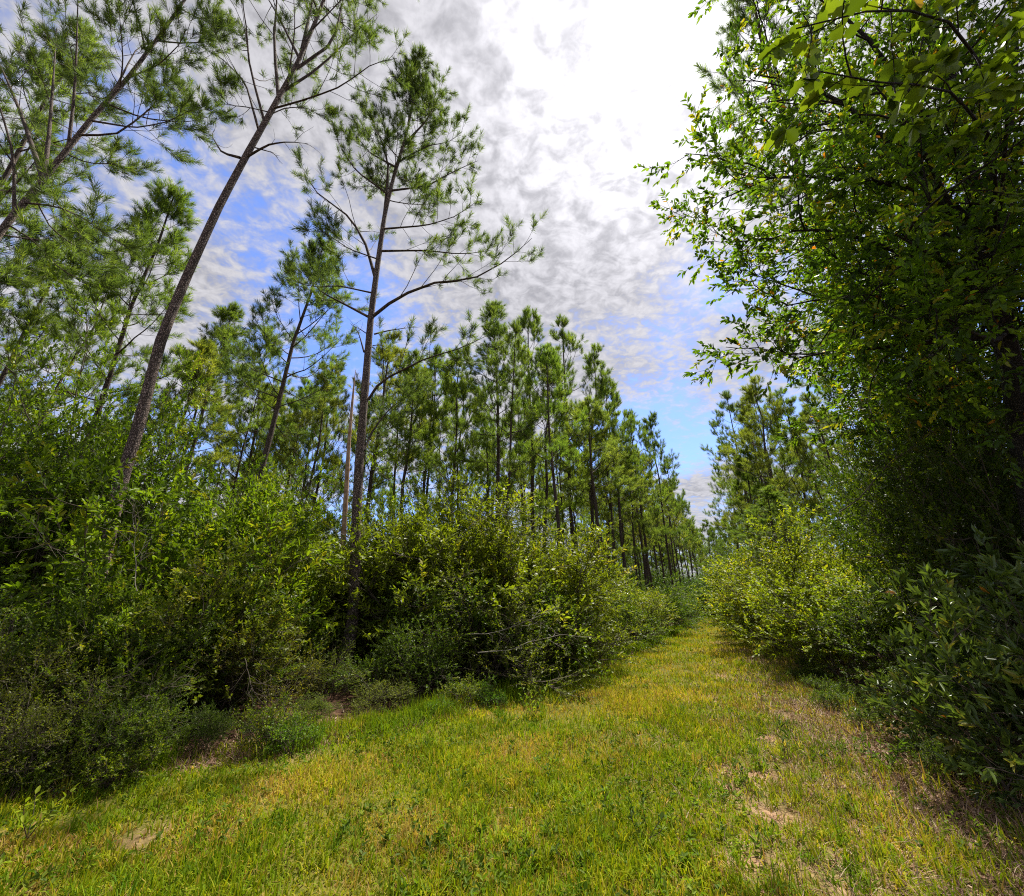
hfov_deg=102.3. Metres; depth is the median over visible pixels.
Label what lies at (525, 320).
pine tree
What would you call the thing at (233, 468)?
pine tree
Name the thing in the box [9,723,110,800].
bush
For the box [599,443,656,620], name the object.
pine tree
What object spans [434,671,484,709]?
seedling
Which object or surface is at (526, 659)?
shrub
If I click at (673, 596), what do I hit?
shrub
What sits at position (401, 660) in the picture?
shrub
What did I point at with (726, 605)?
shrub
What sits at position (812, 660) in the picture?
seedling
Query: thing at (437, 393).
pine tree
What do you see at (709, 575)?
shrub
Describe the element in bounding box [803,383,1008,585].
shrub
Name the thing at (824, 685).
seedling
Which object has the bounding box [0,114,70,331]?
pine tree
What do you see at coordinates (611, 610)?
shrub
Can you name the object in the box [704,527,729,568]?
pine tree
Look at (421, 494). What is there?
shrub
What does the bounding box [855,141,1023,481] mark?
broadleaf tree
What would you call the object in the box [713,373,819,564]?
pine tree
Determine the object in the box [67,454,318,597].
shrub
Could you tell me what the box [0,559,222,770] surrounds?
shrub
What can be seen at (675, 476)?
pine tree
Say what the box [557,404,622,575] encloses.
pine tree
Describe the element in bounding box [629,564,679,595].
shrub
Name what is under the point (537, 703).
weed
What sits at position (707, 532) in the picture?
pine tree
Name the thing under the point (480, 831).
ground weeds
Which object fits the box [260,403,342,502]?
pine tree
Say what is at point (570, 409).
pine tree
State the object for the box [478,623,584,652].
dead branch
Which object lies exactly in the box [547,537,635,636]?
shrub
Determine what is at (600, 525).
pine tree
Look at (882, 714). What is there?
shrub
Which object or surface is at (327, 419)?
pine tree
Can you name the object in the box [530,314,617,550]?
pine tree
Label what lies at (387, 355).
pine tree
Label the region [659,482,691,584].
pine tree
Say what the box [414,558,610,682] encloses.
shrub
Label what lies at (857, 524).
shrub
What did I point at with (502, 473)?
pine tree
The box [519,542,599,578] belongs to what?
shrub
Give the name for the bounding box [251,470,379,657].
shrub
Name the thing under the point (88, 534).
shrub
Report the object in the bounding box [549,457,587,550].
pine tree
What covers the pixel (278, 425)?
pine tree
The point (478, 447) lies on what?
pine tree
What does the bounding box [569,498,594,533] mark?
pine tree
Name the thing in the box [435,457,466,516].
pine tree
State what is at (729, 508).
pine tree
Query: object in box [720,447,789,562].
pine tree
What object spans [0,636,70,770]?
shrub
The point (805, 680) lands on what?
seedling
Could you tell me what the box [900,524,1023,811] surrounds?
shrub
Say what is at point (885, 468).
dead branch
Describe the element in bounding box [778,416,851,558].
pine tree
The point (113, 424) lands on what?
shrub
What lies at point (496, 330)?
pine tree
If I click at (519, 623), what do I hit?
dead branch
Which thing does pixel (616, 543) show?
pine tree
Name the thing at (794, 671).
seedling
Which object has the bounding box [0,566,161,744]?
shrub
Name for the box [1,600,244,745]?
shrub
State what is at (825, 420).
pine tree
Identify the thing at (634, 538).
pine tree
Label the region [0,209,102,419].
pine tree
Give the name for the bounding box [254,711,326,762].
shrub
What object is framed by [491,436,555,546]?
pine tree
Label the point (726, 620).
shrub
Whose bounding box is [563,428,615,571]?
pine tree
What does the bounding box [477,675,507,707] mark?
seedling
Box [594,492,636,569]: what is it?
pine tree
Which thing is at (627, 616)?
shrub
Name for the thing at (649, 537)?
pine tree
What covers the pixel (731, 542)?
pine tree
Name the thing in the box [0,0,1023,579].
sky
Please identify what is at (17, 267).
pine tree
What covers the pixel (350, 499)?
pine tree
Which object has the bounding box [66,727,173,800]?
shrub
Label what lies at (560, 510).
shrub
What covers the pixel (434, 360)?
pine tree
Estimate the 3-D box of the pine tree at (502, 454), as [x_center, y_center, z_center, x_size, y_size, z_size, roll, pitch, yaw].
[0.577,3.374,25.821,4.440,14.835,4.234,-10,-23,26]
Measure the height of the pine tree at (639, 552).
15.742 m
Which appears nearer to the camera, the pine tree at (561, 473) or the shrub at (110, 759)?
the shrub at (110, 759)
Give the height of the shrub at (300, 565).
5.042 m
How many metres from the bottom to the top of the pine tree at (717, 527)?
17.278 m
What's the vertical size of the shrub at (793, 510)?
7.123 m
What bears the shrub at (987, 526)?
on the ground at (346, 698)
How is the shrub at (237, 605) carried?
on the ground at (346, 698)
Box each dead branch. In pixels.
[2,497,78,565]
[59,648,163,699]
[111,493,157,590]
[111,662,208,736]
[228,633,284,717]
[456,507,521,539]
[468,603,562,637]
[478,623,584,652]
[839,415,946,512]
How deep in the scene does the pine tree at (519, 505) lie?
46.40 m
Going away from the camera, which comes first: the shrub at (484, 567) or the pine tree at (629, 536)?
the shrub at (484, 567)
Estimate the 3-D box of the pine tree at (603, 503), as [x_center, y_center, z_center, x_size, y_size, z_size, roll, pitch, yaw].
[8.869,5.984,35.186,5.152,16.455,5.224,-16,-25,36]
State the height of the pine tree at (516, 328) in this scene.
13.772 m
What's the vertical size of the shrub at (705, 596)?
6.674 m
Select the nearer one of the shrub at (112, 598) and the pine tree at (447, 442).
the shrub at (112, 598)
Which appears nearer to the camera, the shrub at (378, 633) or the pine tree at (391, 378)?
the shrub at (378, 633)
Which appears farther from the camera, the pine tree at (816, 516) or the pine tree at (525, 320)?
the pine tree at (816, 516)
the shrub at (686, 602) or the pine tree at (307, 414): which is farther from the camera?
the shrub at (686, 602)
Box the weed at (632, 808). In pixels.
[627,796,667,843]
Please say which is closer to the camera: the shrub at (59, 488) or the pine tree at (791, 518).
the shrub at (59, 488)
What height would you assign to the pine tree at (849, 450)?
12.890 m
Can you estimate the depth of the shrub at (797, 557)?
11.42 m
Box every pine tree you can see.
[0,0,249,302]
[0,11,118,313]
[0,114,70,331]
[0,174,204,466]
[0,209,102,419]
[0,230,11,344]
[0,269,131,446]
[0,396,54,475]
[0,402,42,486]
[82,0,419,633]
[87,395,154,486]
[121,336,239,509]
[125,337,231,526]
[135,300,280,521]
[172,439,249,513]
[200,363,278,502]
[201,324,306,503]
[208,384,285,496]
[215,453,267,511]
[216,232,360,517]
[221,397,310,528]
[233,384,309,486]
[254,376,323,492]
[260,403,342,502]
[264,424,302,501]
[268,358,357,532]
[273,43,548,680]
[283,374,357,536]
[322,328,439,524]
[322,391,396,534]
[339,490,375,539]
[348,389,400,488]
[362,465,399,539]
[365,347,425,518]
[365,347,455,520]
[370,484,398,537]
[386,343,472,514]
[398,418,447,521]
[401,347,467,500]
[413,340,491,517]
[413,377,496,515]
[413,406,460,512]
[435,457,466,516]
[445,299,543,515]
[456,378,513,527]
[459,439,529,528]
[466,319,548,520]
[468,419,509,519]
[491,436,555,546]
[492,399,552,548]
[494,304,564,556]
[500,359,594,547]
[504,343,589,551]
[505,438,544,525]
[510,478,538,538]
[516,451,566,529]
[527,491,556,548]
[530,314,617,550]
[534,404,590,543]
[535,422,577,524]
[538,446,600,549]
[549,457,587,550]
[550,342,632,632]
[551,472,583,548]
[556,394,636,638]
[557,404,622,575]
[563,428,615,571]
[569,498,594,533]
[577,431,652,579]
[578,400,645,574]
[579,496,600,563]
[583,460,626,570]
[585,377,645,584]
[589,490,610,554]
[594,431,647,586]
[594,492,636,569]
[596,408,674,590]
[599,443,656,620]
[601,449,664,587]
[603,507,632,561]
[604,526,631,573]
[612,468,649,593]
[617,458,675,592]
[617,484,660,562]
[617,525,642,576]
[625,505,653,573]
[626,499,652,574]
[636,527,666,577]
[637,471,680,592]
[638,481,661,578]
[639,410,689,620]
[640,505,668,574]
[649,517,675,573]
[649,526,678,569]
[650,458,693,593]
[654,478,685,594]
[655,517,680,577]
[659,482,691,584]
[661,503,695,577]
[662,501,690,574]
[673,535,698,578]
[675,500,702,572]
[676,523,707,576]
[676,525,709,574]
[681,521,704,580]
[681,538,706,570]
[688,528,712,579]
[695,519,726,561]
[700,390,774,566]
[702,435,753,566]
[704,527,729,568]
[706,530,723,566]
[712,462,779,561]
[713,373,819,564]
[714,525,729,556]
[716,513,739,563]
[716,530,732,565]
[717,399,802,548]
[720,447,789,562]
[722,478,778,569]
[722,519,745,565]
[723,519,768,568]
[727,485,820,555]
[730,499,767,569]
[733,386,806,534]
[736,430,797,567]
[744,422,824,558]
[747,386,847,557]
[751,469,830,548]
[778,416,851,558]
[789,492,827,553]
[790,391,873,518]
[791,292,889,426]
[807,433,852,537]
[810,459,846,547]
[812,485,839,560]
[819,409,872,541]
[824,406,882,488]
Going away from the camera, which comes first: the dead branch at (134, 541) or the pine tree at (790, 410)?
the dead branch at (134, 541)
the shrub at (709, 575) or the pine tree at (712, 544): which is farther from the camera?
the pine tree at (712, 544)
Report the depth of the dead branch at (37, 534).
5.06 m
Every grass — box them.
[0,620,699,803]
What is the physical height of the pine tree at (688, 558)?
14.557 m
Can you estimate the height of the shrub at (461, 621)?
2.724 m
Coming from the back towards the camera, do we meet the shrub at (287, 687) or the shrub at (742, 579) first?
the shrub at (742, 579)
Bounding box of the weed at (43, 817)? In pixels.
[15,783,78,838]
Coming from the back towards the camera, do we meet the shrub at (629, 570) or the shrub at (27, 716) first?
the shrub at (629, 570)
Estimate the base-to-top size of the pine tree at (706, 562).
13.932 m
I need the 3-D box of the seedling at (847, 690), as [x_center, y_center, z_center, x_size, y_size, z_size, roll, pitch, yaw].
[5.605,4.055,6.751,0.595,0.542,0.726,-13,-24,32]
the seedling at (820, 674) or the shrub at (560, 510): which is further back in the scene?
the shrub at (560, 510)
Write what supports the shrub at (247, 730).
on the ground at (346, 698)
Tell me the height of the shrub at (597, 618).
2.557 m
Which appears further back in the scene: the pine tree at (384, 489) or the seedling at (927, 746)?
the pine tree at (384, 489)
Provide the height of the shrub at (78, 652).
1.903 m
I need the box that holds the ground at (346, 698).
[0,616,1023,895]
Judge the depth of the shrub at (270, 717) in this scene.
4.76 m
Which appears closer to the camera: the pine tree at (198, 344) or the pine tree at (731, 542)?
the pine tree at (198, 344)
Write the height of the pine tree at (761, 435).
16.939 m
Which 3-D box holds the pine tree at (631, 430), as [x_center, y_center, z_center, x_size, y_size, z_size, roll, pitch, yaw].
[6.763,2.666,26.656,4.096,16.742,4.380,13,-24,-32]
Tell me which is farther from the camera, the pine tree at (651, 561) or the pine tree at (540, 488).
the pine tree at (651, 561)
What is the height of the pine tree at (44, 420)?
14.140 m
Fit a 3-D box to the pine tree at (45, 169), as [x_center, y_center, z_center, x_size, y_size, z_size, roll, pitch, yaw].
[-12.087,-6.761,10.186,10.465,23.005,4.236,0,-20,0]
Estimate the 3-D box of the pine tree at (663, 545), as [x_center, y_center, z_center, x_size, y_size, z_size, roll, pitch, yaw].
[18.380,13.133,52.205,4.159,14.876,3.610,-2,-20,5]
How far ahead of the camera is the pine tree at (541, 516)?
41.58 m
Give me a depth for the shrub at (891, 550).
7.53 m
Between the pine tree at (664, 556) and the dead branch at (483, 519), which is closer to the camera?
the dead branch at (483, 519)
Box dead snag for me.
[329,370,355,661]
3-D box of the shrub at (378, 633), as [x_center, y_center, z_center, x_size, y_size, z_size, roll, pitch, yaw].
[-1.908,3.154,11.119,6.825,5.584,7.056,0,-20,-1]
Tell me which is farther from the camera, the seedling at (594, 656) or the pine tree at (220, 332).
the pine tree at (220, 332)
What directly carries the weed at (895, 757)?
on the ground at (346, 698)
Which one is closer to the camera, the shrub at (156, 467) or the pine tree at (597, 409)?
the shrub at (156, 467)
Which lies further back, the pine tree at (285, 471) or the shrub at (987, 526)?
the pine tree at (285, 471)
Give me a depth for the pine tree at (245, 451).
24.96 m
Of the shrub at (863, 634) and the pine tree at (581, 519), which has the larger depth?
the pine tree at (581, 519)
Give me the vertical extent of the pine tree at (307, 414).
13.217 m
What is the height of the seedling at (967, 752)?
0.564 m
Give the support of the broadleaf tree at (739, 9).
on the ground at (346, 698)
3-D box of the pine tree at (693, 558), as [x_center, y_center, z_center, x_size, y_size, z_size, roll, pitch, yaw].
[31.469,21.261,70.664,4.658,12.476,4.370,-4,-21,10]
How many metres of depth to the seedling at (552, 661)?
9.39 m
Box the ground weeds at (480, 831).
[0,651,1023,895]
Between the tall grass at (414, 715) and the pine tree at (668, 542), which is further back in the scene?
the pine tree at (668, 542)
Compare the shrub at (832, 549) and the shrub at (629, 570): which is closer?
the shrub at (832, 549)
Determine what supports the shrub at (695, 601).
on the ground at (346, 698)
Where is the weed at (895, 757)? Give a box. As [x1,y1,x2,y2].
[853,736,910,769]
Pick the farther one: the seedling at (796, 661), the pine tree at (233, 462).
the pine tree at (233, 462)
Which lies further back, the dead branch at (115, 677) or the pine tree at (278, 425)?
the pine tree at (278, 425)
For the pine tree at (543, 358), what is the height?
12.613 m
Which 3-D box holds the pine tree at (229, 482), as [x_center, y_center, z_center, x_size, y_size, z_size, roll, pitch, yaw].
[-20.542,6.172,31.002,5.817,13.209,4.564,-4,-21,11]
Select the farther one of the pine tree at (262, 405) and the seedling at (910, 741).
the pine tree at (262, 405)
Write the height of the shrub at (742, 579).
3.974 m
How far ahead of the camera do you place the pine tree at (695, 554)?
61.39 m
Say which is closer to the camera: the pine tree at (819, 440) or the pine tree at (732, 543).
the pine tree at (819, 440)
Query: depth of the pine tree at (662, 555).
64.99 m
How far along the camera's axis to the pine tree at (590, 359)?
26.54 m
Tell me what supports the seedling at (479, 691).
on the ground at (346, 698)
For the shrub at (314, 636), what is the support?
on the ground at (346, 698)
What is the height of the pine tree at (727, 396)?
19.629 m
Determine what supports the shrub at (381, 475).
on the ground at (346, 698)
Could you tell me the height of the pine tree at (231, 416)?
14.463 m
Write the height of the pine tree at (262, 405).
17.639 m
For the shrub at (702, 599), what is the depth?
19.76 m
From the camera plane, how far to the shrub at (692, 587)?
44.06 m
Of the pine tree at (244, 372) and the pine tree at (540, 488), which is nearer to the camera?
the pine tree at (244, 372)
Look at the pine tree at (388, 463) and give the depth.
28.11 m
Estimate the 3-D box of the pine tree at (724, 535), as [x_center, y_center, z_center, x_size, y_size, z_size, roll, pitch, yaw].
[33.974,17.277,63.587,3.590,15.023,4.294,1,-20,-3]
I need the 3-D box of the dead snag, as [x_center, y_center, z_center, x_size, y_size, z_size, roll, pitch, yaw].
[-5.122,1.564,12.752,0.644,9.138,0.175,0,-20,0]
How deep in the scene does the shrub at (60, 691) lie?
4.44 m
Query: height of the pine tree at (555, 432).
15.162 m
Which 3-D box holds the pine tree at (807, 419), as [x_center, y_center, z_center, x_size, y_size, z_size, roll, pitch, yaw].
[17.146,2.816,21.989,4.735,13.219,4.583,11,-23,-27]
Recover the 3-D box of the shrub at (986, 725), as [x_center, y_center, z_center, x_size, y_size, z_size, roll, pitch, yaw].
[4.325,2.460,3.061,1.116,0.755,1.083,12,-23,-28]
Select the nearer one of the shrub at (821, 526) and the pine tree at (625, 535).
the shrub at (821, 526)
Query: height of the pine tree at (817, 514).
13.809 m
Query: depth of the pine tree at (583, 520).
33.67 m
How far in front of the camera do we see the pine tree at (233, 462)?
25.13 m
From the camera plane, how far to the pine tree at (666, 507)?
45.31 m
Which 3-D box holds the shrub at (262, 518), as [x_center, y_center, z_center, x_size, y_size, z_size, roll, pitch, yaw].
[-5.704,2.541,7.805,4.391,4.551,4.904,13,-24,-32]
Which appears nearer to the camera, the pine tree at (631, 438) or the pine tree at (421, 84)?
the pine tree at (421, 84)
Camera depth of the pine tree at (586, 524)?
43.92 m
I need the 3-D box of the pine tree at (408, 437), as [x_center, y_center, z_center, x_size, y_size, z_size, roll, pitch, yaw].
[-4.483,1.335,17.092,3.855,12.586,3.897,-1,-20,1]
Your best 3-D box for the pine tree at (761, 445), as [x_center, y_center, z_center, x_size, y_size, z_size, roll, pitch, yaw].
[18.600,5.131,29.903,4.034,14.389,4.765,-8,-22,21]
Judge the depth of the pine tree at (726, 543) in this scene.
74.77 m
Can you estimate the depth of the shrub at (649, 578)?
45.07 m
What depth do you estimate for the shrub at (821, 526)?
13.63 m
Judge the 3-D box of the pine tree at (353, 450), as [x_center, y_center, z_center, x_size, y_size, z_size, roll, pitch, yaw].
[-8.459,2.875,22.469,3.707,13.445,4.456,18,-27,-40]
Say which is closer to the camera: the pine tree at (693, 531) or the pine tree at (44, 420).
the pine tree at (44, 420)
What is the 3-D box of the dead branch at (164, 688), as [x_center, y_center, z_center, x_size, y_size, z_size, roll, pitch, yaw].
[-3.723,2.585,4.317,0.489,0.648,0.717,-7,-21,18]
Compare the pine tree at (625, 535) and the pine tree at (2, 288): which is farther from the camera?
the pine tree at (625, 535)
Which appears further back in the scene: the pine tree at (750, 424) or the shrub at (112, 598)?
the pine tree at (750, 424)
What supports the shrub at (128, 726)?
on the ground at (346, 698)
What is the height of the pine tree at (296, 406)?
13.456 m
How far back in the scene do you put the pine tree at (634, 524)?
29.72 m
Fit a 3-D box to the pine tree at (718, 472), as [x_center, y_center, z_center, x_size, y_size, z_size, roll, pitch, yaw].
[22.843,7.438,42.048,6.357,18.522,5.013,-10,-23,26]
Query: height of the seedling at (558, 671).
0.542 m
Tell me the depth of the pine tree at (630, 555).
58.54 m
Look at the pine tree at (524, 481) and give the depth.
31.33 m
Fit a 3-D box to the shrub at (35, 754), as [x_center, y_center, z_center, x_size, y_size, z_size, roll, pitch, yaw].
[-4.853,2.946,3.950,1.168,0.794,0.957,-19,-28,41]
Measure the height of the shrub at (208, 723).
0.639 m
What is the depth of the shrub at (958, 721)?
3.53 m
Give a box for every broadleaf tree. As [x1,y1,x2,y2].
[633,0,1023,538]
[691,0,915,443]
[748,35,1023,506]
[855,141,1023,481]
[867,0,1023,239]
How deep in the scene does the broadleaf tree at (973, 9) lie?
6.29 m
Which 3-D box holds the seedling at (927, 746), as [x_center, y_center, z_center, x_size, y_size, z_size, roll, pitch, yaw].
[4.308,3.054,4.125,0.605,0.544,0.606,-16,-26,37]
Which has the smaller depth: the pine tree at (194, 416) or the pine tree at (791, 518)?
the pine tree at (194, 416)
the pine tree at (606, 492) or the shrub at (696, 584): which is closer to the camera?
the pine tree at (606, 492)
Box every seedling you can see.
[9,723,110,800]
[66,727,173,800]
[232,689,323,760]
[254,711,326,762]
[426,694,453,715]
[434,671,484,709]
[472,673,500,705]
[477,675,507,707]
[524,660,556,679]
[535,649,567,673]
[539,658,573,680]
[586,648,603,661]
[785,654,826,678]
[795,656,809,667]
[797,661,825,679]
[799,649,824,669]
[799,673,830,689]
[806,683,849,712]
[809,674,860,697]
[815,663,836,679]
[831,676,872,705]
[842,701,884,732]
[888,734,932,758]
[903,722,987,783]
[926,735,1011,790]
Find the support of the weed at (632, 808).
on the ground at (346, 698)
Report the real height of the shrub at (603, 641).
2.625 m
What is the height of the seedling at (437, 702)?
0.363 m
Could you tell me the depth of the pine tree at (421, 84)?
13.25 m
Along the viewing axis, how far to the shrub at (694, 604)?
35.13 m
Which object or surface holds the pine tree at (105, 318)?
on the ground at (346, 698)
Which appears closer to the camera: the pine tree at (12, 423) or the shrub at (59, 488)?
the shrub at (59, 488)
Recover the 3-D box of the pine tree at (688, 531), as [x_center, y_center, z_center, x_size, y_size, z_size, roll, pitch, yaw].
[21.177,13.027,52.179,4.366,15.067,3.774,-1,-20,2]
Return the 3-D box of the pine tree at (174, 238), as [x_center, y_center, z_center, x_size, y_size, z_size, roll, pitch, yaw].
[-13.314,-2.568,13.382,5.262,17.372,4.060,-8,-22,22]
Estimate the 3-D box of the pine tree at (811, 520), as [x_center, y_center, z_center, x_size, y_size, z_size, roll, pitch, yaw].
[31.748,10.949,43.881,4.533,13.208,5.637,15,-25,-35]
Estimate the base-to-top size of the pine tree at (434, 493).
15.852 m
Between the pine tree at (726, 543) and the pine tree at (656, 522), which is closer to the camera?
the pine tree at (656, 522)
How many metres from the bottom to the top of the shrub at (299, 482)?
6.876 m
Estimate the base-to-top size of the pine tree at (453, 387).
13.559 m
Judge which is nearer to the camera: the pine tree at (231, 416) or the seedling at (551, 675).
the seedling at (551, 675)
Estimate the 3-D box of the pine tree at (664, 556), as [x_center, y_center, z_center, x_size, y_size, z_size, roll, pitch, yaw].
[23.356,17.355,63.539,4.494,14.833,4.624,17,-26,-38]
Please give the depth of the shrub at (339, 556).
9.67 m
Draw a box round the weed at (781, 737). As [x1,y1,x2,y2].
[777,715,793,756]
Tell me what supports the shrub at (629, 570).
on the ground at (346, 698)
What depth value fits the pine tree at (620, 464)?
25.77 m
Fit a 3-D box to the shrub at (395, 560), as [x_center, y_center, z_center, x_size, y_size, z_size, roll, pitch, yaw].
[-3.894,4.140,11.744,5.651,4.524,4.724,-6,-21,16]
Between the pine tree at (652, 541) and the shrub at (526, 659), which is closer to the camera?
the shrub at (526, 659)
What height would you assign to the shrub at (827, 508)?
10.297 m
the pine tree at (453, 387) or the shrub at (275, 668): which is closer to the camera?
the shrub at (275, 668)
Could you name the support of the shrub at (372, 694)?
on the ground at (346, 698)
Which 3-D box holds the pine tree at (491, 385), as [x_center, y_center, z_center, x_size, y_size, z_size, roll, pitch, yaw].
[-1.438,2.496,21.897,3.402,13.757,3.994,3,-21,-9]
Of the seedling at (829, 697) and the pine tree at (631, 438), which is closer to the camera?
the seedling at (829, 697)
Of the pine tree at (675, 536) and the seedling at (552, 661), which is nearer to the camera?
the seedling at (552, 661)
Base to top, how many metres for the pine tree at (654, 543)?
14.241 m
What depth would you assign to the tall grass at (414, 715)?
5.49 m
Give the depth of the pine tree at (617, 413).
31.40 m
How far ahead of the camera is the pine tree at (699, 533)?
65.98 m
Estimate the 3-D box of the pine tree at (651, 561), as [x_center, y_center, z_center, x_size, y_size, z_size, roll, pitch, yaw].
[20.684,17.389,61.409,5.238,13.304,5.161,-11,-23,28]
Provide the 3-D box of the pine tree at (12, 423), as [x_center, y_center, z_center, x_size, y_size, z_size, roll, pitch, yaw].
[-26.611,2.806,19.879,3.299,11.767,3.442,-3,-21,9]
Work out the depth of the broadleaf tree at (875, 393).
7.93 m
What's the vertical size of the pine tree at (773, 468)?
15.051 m
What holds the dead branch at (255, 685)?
attached to the shrub at (287, 687)
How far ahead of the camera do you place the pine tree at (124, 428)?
20.60 m
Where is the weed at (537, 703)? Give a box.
[518,681,550,716]
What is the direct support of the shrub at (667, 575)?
on the ground at (346, 698)
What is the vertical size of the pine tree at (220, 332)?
16.015 m
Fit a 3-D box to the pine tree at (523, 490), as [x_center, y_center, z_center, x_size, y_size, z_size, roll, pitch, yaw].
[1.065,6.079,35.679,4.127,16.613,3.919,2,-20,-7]
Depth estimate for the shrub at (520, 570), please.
10.00 m
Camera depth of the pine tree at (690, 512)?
59.10 m
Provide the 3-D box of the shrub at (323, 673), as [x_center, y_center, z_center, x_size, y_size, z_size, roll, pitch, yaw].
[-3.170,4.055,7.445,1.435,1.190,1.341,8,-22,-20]
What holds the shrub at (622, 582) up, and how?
on the ground at (346, 698)
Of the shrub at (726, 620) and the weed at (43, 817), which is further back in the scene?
the shrub at (726, 620)
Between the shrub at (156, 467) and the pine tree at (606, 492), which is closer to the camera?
the shrub at (156, 467)
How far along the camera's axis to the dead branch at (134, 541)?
5.19 m
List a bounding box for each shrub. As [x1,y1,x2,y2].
[0,248,227,689]
[0,328,159,663]
[0,391,217,693]
[0,443,295,719]
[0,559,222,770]
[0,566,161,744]
[0,604,110,749]
[0,631,156,765]
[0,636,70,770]
[0,642,146,794]
[0,660,205,803]
[0,706,67,783]
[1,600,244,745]
[52,523,313,737]
[53,452,345,694]
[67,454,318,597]
[85,461,382,681]
[116,561,311,732]
[165,604,334,737]
[165,699,241,755]
[200,501,393,665]
[202,594,352,700]
[239,717,257,736]
[240,453,376,642]
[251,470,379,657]
[282,500,440,666]
[290,688,344,720]
[293,636,374,699]
[296,491,515,668]
[303,463,572,673]
[317,447,473,667]
[324,607,474,704]
[342,668,420,715]
[350,568,549,689]
[367,455,520,596]
[369,472,606,666]
[371,560,599,702]
[407,477,638,674]
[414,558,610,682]
[484,515,650,656]
[487,492,575,567]
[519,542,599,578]
[529,578,652,677]
[545,582,615,659]
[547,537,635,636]
[584,566,643,629]
[589,581,673,651]
[599,568,679,644]
[602,556,643,583]
[621,558,675,589]
[626,570,707,634]
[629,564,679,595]
[635,560,695,596]
[642,581,708,626]
[657,577,709,615]
[663,592,709,620]
[664,571,708,616]
[682,550,785,636]
[685,575,717,608]
[686,543,860,652]
[694,548,744,623]
[697,562,732,614]
[700,565,798,646]
[705,574,768,631]
[718,499,909,669]
[735,557,925,685]
[767,496,846,581]
[796,558,1013,702]
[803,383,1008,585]
[809,390,894,555]
[813,468,885,585]
[820,351,1017,564]
[823,398,1018,676]
[828,447,944,609]
[829,344,1023,661]
[844,338,1023,719]
[849,659,1001,758]
[855,554,1023,812]
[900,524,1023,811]
[968,720,1023,808]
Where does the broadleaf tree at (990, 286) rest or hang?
on the ground at (346, 698)
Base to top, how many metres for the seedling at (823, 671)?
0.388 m
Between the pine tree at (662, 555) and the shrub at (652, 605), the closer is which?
the shrub at (652, 605)
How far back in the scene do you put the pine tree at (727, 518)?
34.61 m
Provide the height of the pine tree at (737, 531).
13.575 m
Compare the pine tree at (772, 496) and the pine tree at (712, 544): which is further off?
the pine tree at (712, 544)
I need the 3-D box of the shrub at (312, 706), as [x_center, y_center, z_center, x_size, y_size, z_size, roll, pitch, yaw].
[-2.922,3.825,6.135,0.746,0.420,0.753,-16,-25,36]
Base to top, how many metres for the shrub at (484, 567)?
5.687 m
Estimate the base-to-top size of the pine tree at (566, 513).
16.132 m
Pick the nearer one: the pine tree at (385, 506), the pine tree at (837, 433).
the pine tree at (837, 433)
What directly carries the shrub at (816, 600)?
on the ground at (346, 698)
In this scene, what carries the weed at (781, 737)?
on the ground at (346, 698)
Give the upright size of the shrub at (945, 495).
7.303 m
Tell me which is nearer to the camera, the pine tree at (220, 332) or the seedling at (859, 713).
the seedling at (859, 713)
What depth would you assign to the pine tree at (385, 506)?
40.94 m
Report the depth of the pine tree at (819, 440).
32.57 m
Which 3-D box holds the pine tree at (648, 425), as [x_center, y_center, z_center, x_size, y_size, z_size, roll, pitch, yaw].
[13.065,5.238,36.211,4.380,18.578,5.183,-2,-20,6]
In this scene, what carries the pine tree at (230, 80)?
on the ground at (346, 698)
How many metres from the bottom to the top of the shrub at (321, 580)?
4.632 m

